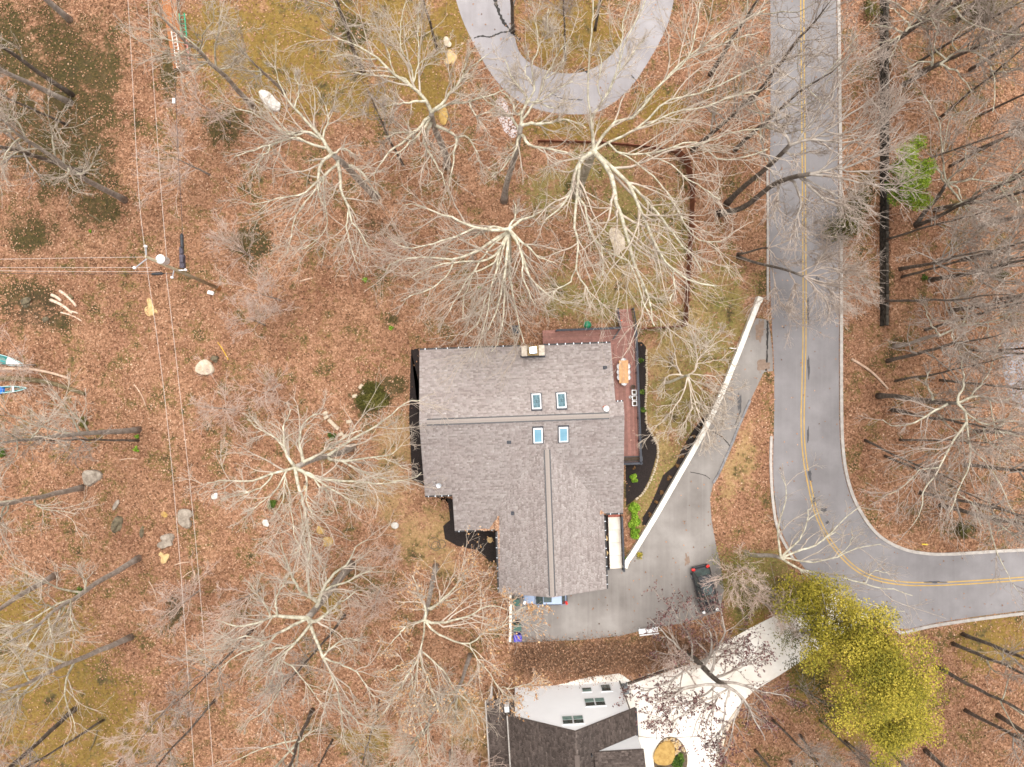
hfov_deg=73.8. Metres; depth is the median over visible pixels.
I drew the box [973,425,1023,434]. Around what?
bare tree
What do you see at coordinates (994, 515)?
bare tree
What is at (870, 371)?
fallen log
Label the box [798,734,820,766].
bare tree
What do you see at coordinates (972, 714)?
bare tree
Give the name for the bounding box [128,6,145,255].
power line
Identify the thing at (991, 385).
bare tree
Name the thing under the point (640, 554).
shrub
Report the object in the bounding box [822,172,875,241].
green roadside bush
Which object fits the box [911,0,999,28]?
bare tree
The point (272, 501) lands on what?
shrub
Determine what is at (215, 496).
boulder
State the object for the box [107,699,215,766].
bare tree
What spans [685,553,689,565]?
dirt stain
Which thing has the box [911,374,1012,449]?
bare tree
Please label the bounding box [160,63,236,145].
bare tree
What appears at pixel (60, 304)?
log
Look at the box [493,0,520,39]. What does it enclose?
pavement crack
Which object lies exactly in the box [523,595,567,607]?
silver car
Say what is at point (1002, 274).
shrub
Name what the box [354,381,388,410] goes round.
shrub
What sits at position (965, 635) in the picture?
bare tree
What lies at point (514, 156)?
bare tree
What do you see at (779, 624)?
bare tree
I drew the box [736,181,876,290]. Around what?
bare tree
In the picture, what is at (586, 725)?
white house
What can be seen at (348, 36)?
bare tree
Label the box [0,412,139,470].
bare tree
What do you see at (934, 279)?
bare tree
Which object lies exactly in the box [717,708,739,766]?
concrete edging
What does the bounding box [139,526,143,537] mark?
boulder
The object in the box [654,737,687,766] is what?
landscape island
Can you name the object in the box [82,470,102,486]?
boulder
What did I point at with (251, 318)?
bare tree
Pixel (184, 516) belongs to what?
boulder
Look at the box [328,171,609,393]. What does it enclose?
bare tree
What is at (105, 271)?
power line
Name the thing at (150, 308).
boulder
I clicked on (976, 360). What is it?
bare tree
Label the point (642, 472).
mulch bed
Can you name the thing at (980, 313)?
bare tree
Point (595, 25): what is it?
bare tree
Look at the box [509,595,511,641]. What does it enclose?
thin white wall
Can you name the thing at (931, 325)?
bare tree
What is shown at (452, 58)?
boulder
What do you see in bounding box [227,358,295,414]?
bare tree
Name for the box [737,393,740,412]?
tar patch
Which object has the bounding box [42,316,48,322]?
boulder
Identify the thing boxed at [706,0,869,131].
bare tree
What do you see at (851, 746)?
bare tree
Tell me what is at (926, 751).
bare tree
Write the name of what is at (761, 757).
bare tree
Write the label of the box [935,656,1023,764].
bare tree
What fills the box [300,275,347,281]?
stick
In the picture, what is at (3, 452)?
shrub
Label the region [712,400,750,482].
drive edging
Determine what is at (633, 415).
deck
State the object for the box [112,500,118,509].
boulder
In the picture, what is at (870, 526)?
kerb
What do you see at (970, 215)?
bare tree
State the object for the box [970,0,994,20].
shrub
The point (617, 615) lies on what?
driveway
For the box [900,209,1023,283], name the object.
bare tree
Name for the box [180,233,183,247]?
splice case
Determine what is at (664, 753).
boulder
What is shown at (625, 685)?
wheelie bin
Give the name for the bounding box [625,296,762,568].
white wall
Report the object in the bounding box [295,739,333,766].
bare tree
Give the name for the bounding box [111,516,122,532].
boulder
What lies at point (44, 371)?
fallen log
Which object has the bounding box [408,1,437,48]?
bare tree
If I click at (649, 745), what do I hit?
concrete drive
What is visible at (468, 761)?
bare tree
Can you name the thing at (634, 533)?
shrub
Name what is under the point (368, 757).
bare tree
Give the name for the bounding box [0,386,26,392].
canoe
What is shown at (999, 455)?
bare tree
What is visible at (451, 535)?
mulch bed
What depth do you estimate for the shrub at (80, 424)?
67.88 m
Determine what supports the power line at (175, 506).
attached to the utility pole
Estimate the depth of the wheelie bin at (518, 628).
66.95 m
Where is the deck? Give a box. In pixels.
[542,307,642,464]
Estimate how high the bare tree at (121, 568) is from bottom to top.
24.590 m
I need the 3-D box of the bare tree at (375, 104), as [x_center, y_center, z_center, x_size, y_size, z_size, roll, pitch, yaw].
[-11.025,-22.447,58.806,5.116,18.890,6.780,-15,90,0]
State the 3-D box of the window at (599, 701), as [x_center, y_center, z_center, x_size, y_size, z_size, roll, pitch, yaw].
[8.244,29.804,63.900,1.010,1.700,0.096,-3,90,0]
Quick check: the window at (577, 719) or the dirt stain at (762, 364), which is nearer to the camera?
the window at (577, 719)
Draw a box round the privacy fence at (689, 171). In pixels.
[538,139,696,328]
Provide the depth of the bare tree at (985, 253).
64.49 m
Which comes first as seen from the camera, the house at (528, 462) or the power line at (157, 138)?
the power line at (157, 138)
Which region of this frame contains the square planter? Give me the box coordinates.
[631,390,636,394]
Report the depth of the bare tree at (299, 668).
54.39 m
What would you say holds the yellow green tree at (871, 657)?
on the ground
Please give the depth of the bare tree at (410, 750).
55.55 m
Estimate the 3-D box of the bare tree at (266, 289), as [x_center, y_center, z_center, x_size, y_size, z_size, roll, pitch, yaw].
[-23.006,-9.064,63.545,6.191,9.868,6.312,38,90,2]
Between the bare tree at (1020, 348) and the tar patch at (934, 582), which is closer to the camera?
the bare tree at (1020, 348)
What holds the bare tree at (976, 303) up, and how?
on the ground
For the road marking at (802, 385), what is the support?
on the road
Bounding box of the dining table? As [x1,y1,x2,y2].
[618,360,628,382]
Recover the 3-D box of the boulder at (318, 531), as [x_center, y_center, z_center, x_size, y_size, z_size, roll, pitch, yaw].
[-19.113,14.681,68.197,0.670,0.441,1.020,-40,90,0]
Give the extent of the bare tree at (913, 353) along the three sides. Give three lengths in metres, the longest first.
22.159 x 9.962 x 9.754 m
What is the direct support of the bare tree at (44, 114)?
on the ground
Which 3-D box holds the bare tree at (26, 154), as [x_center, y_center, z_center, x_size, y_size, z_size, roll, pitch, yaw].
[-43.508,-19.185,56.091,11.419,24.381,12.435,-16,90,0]
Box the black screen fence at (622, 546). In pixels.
[607,514,624,571]
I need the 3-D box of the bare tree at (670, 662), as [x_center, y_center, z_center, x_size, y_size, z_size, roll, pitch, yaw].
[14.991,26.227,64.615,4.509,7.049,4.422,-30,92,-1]
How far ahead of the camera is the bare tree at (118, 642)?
55.28 m
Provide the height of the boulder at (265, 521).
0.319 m
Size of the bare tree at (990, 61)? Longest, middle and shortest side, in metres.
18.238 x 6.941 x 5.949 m
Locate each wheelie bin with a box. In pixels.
[512,596,519,605]
[513,622,520,631]
[514,631,521,641]
[621,682,628,693]
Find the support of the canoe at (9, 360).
on the ground
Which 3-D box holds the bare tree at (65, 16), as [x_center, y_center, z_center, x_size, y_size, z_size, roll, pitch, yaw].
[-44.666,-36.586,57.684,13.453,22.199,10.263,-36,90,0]
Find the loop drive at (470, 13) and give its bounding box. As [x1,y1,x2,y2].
[456,0,673,113]
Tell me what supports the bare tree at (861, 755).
on the ground
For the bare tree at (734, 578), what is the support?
on the ground
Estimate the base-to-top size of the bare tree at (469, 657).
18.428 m
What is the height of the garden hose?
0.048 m
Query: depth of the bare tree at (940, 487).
56.15 m
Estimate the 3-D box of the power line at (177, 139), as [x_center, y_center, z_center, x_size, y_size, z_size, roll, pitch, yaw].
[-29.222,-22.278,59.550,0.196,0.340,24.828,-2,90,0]
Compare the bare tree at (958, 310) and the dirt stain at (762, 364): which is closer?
the bare tree at (958, 310)
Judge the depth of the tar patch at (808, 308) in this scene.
67.97 m
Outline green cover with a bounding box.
[584,321,591,327]
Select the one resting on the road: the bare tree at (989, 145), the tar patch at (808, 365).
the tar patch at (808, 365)
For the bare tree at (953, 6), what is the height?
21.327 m
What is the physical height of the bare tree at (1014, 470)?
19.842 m
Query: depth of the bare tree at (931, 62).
58.64 m
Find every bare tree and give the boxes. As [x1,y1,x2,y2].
[0,28,74,97]
[0,33,73,105]
[0,64,68,125]
[0,78,127,210]
[0,86,86,197]
[0,323,42,401]
[0,368,141,505]
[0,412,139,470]
[0,484,102,574]
[0,540,141,689]
[0,571,56,610]
[0,622,134,766]
[0,719,104,766]
[2,706,77,766]
[44,0,72,22]
[97,699,187,766]
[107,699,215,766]
[113,0,255,108]
[128,109,211,218]
[133,551,219,644]
[150,629,253,733]
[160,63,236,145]
[174,370,458,597]
[179,499,402,766]
[186,353,254,445]
[186,707,340,766]
[194,5,285,100]
[194,580,282,645]
[200,204,260,285]
[204,39,391,287]
[211,254,291,315]
[218,289,302,343]
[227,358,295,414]
[244,614,345,720]
[268,0,528,224]
[277,0,432,77]
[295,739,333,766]
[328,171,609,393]
[331,699,384,766]
[344,63,406,165]
[345,567,420,636]
[358,218,436,272]
[358,525,554,747]
[369,678,465,766]
[370,540,401,576]
[401,737,506,766]
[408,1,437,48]
[410,652,500,766]
[462,747,480,766]
[466,0,600,204]
[491,0,536,32]
[512,0,828,389]
[526,0,585,59]
[593,0,600,31]
[612,581,811,766]
[633,315,748,462]
[649,640,700,686]
[672,19,831,152]
[701,543,797,613]
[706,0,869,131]
[707,0,857,76]
[715,68,941,266]
[719,7,879,206]
[723,5,941,206]
[734,572,809,646]
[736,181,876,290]
[736,228,889,349]
[743,448,943,638]
[754,749,770,766]
[771,718,852,766]
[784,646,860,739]
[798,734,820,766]
[819,719,911,766]
[844,739,922,766]
[853,320,1023,556]
[858,730,971,766]
[859,0,970,83]
[861,0,1023,65]
[864,431,964,508]
[871,293,1023,425]
[881,255,1023,340]
[884,452,1012,527]
[886,184,1020,249]
[890,376,1023,482]
[892,280,1023,365]
[894,170,1023,296]
[894,318,1023,400]
[897,0,1023,132]
[899,411,1023,484]
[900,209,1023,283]
[906,69,1023,248]
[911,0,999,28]
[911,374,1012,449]
[914,129,1023,232]
[915,0,1023,65]
[916,98,1023,175]
[918,0,1023,92]
[918,471,1023,562]
[922,747,944,766]
[924,272,1023,330]
[927,201,1023,318]
[932,155,1023,212]
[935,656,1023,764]
[938,22,1023,118]
[938,474,1023,628]
[939,367,1023,416]
[948,109,1023,166]
[948,297,1023,339]
[950,632,1023,689]
[955,0,1023,29]
[960,235,1023,259]
[960,632,1023,684]
[963,429,1023,491]
[963,708,1023,766]
[968,36,1023,71]
[969,349,1023,368]
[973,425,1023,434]
[979,94,1023,115]
[979,214,1023,227]
[992,128,1023,191]
[994,294,1022,301]
[995,712,1023,733]
[999,347,1023,350]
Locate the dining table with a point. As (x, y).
(622, 372)
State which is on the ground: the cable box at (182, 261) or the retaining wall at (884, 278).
the retaining wall at (884, 278)
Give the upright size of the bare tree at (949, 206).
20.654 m
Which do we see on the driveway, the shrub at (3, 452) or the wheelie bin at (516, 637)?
the wheelie bin at (516, 637)
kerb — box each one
[766,169,768,299]
[769,436,794,558]
[837,0,1023,555]
[884,612,1023,633]
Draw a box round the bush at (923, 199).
[884,133,938,210]
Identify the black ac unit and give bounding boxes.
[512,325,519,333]
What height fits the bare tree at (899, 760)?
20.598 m
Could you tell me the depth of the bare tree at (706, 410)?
63.33 m
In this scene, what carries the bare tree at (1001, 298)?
on the ground
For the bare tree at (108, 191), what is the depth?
54.25 m
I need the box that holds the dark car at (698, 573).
[690,564,718,613]
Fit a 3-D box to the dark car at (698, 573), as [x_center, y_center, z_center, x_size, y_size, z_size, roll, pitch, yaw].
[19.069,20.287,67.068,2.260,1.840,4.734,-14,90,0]
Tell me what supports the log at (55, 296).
on the ground
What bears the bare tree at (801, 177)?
on the ground
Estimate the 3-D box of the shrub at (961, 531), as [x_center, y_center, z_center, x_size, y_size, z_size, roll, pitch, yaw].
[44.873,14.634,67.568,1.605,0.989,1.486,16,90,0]
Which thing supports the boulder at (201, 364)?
on the ground
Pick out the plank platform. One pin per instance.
(169, 9)
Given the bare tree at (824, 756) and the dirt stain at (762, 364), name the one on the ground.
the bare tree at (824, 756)
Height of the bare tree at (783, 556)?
13.452 m
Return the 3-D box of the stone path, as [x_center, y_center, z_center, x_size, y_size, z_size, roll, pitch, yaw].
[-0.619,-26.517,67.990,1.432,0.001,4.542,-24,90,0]
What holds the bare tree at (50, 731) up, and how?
on the ground
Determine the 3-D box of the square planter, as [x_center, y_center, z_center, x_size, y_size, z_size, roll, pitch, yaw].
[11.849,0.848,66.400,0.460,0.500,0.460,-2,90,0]
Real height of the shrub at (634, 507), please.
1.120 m
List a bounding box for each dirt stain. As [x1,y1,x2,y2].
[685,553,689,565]
[755,320,763,342]
[757,359,770,370]
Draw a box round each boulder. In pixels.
[20,297,30,307]
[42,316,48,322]
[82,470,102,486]
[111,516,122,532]
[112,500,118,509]
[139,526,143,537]
[145,298,156,315]
[157,533,174,548]
[158,552,169,563]
[177,509,193,528]
[195,359,214,374]
[210,355,218,362]
[211,493,217,498]
[259,90,280,110]
[262,519,268,526]
[316,526,323,533]
[323,537,332,546]
[439,107,447,124]
[443,36,450,46]
[444,50,456,64]
[609,227,624,254]
[653,741,675,765]
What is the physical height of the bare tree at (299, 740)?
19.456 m
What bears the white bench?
on the ground
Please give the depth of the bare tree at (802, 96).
54.30 m
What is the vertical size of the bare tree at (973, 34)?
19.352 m
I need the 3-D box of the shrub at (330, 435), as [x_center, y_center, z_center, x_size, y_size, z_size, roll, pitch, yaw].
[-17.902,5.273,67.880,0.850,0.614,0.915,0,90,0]
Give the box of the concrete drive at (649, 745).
[504,596,863,766]
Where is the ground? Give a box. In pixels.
[0,0,1023,766]
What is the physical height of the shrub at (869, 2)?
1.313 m
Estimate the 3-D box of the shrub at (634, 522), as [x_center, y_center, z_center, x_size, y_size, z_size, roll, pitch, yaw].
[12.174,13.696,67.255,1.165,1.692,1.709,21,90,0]
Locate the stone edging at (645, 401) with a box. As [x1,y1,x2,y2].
[635,349,658,500]
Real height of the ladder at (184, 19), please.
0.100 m
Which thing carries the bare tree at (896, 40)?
on the ground
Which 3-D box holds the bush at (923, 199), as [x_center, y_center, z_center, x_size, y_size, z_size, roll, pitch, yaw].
[35.368,-18.013,62.682,4.526,8.770,6.594,-35,90,0]
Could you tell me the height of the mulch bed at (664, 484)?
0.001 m
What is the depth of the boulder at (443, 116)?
67.85 m
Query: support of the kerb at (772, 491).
on the ground
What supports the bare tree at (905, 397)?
on the ground
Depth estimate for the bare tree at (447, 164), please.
53.96 m
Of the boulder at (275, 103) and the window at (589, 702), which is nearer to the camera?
the window at (589, 702)
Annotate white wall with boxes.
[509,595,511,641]
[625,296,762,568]
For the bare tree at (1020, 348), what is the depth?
64.21 m
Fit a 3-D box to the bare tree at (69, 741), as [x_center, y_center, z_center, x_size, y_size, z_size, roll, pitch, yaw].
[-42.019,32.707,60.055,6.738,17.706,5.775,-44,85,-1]
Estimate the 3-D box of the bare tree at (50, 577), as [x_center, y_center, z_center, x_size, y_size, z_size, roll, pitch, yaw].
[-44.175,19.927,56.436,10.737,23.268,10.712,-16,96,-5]
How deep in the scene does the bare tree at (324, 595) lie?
53.28 m
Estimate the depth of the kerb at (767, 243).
67.88 m
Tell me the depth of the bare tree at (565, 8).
57.76 m
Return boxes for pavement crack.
[474,31,509,38]
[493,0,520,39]
[765,321,768,370]
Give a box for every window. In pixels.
[561,715,573,724]
[572,715,584,724]
[581,687,592,692]
[583,698,595,706]
[594,697,606,706]
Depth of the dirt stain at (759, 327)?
67.98 m
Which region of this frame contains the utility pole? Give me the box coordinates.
[133,245,220,290]
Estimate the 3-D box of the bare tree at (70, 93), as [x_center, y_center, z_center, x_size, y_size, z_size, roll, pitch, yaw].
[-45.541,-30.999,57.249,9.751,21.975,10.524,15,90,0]
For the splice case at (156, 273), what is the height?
0.247 m
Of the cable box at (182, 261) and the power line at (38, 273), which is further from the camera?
the cable box at (182, 261)
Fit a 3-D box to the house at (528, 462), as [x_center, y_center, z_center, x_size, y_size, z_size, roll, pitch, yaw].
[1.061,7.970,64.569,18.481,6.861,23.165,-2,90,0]
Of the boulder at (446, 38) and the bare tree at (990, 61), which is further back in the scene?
the boulder at (446, 38)
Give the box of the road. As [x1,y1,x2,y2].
[769,0,1023,628]
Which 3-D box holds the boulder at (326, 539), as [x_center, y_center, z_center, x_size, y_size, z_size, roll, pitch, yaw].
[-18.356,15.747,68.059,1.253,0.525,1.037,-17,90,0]
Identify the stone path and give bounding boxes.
[496,95,517,137]
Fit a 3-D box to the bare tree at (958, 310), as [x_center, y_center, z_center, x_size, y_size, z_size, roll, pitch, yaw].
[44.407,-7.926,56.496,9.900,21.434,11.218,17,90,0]
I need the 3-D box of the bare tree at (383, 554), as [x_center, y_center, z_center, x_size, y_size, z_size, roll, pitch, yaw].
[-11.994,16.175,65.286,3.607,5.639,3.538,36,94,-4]
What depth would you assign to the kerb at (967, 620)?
67.87 m
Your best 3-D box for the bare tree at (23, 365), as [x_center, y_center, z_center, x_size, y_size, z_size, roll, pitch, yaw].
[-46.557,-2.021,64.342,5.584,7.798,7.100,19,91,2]
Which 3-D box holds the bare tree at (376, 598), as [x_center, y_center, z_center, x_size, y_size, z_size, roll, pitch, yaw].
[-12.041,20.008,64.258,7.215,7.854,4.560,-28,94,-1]
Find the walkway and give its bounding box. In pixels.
[608,514,621,568]
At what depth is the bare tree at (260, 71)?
57.63 m
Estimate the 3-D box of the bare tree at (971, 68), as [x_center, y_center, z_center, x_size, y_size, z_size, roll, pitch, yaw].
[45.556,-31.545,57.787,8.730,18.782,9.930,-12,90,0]
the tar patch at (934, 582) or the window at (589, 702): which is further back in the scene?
the tar patch at (934, 582)
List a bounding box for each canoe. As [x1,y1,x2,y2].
[0,354,26,365]
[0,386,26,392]
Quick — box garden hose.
[428,537,445,550]
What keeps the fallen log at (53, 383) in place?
on the ground
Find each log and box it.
[0,376,85,395]
[1,367,69,379]
[49,298,72,313]
[50,293,61,301]
[58,290,76,306]
[851,358,888,389]
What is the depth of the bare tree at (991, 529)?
59.28 m
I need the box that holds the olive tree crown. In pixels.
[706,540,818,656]
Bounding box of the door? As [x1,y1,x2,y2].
[599,681,612,691]
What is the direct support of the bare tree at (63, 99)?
on the ground
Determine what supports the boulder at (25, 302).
on the ground
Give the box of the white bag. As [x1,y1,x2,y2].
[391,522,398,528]
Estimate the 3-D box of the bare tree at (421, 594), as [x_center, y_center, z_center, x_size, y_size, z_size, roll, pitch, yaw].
[-4.508,20.575,59.424,15.590,17.728,17.734,0,90,0]
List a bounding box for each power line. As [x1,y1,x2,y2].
[0,267,149,267]
[2,273,172,273]
[28,257,120,258]
[52,271,159,271]
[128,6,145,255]
[145,256,193,760]
[148,5,166,257]
[166,275,212,761]
[171,0,182,249]
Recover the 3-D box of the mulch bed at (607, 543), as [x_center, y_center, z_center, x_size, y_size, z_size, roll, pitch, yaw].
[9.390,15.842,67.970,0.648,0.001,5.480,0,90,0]
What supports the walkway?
on the ground
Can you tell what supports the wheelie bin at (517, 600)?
on the driveway
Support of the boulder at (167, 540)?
on the ground
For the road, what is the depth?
67.98 m
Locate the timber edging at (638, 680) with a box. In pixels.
[627,662,688,684]
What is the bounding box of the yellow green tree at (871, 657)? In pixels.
[769,569,949,766]
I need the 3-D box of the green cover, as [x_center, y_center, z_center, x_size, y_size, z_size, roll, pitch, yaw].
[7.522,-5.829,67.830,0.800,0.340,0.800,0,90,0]
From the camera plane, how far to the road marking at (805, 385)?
67.97 m
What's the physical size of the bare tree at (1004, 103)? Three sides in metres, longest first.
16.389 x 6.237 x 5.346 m
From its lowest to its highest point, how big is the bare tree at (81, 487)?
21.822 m
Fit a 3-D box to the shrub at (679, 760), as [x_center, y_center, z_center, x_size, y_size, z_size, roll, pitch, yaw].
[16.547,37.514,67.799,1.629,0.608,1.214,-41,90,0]
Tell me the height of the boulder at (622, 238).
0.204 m
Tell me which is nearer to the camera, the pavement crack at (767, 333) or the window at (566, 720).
the window at (566, 720)
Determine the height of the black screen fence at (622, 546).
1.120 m
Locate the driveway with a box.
[512,318,772,642]
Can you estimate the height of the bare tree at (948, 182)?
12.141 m
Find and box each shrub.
[0,448,6,457]
[78,416,88,427]
[267,499,276,508]
[328,433,335,440]
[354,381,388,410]
[628,502,640,514]
[628,513,640,529]
[629,474,637,482]
[630,528,639,539]
[636,552,642,559]
[671,753,684,766]
[862,0,882,20]
[958,523,972,538]
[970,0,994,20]
[996,270,1008,278]
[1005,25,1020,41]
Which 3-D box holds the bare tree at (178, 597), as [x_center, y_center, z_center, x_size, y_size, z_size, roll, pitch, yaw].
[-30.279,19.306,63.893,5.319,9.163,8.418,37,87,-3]
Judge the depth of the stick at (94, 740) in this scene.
68.38 m
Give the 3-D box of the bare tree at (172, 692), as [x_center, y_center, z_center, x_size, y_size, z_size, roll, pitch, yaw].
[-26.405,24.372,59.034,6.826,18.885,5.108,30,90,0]
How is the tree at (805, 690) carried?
on the ground
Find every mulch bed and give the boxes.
[409,348,496,562]
[604,515,609,567]
[626,342,656,505]
[642,414,707,524]
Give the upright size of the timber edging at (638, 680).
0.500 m
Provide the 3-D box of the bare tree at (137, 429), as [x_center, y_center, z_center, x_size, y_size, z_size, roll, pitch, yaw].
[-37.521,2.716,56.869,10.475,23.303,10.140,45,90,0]
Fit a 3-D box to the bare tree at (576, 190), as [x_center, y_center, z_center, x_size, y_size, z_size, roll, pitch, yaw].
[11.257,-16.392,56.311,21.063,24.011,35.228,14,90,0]
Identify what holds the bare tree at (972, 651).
on the ground
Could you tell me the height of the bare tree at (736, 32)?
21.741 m
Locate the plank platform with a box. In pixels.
[162,0,188,67]
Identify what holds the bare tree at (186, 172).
on the ground
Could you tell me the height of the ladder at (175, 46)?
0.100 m
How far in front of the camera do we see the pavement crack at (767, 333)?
67.98 m
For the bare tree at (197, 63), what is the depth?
53.62 m
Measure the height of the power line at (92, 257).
0.330 m
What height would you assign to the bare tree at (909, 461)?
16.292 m
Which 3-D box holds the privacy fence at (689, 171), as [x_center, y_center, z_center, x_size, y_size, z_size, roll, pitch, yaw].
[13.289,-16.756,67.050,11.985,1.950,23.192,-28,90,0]
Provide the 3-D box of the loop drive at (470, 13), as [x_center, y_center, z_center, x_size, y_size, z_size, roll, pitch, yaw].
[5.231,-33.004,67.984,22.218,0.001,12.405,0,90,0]
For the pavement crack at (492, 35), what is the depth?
67.98 m
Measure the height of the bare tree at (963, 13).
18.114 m
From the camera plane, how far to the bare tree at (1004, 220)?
63.47 m
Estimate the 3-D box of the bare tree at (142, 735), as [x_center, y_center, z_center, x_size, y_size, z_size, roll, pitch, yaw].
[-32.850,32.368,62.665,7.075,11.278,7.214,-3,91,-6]
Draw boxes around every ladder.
[171,32,180,68]
[179,13,187,37]
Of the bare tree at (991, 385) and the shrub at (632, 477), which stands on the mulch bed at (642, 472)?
the shrub at (632, 477)
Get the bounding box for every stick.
[89,730,97,750]
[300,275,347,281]
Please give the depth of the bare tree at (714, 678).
59.18 m
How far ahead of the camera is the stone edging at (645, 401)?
67.88 m
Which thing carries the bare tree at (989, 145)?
on the ground
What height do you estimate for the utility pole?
13.879 m
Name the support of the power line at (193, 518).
attached to the utility pole
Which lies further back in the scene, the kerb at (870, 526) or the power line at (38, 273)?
the kerb at (870, 526)
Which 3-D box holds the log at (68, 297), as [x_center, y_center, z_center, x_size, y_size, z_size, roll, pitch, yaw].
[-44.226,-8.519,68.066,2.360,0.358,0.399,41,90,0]
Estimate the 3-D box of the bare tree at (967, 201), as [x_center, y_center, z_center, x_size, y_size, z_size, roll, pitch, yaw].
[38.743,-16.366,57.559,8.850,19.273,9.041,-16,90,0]
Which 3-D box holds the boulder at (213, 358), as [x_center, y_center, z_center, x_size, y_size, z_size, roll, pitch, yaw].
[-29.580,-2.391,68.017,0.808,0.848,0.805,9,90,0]
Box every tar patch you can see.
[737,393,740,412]
[807,295,808,322]
[807,355,809,379]
[924,581,946,582]
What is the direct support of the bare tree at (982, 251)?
on the ground
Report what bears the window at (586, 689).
in the white house at (586, 725)
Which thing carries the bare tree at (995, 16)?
on the ground
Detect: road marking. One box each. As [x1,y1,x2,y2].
[800,0,1023,585]
[803,0,1023,582]
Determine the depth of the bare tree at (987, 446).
56.48 m
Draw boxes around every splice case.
[151,272,162,274]
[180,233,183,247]
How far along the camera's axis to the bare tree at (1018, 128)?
55.87 m
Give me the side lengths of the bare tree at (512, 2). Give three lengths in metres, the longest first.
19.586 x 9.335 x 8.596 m
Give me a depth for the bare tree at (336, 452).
50.50 m
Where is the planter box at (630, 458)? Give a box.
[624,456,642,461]
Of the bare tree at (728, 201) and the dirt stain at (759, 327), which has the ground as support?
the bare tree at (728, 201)
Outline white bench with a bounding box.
[639,626,658,635]
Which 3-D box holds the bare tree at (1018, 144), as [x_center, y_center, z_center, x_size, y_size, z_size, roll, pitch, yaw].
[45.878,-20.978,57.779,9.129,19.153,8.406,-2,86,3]
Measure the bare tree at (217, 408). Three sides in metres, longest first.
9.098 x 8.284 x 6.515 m
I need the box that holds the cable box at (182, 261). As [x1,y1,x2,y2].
[179,247,185,268]
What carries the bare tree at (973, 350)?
on the ground
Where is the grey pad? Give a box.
[1003,342,1023,412]
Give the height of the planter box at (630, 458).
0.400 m
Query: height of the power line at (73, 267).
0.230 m
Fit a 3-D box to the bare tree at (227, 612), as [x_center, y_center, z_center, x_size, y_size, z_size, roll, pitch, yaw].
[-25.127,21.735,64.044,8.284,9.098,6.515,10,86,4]
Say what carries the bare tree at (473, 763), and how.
on the ground
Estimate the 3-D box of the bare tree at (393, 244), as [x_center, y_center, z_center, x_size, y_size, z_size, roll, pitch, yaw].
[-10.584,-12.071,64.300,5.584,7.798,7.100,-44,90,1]
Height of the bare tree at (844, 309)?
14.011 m
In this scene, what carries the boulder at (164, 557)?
on the ground
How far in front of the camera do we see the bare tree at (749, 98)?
52.77 m
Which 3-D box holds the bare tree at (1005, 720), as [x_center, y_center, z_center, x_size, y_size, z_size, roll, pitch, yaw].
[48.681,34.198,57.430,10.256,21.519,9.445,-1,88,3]
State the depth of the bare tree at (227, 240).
64.33 m
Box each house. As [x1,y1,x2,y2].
[419,341,623,597]
[485,680,645,766]
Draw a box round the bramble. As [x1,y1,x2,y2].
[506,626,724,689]
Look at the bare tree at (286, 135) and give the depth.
52.49 m
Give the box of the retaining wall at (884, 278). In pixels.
[879,0,888,325]

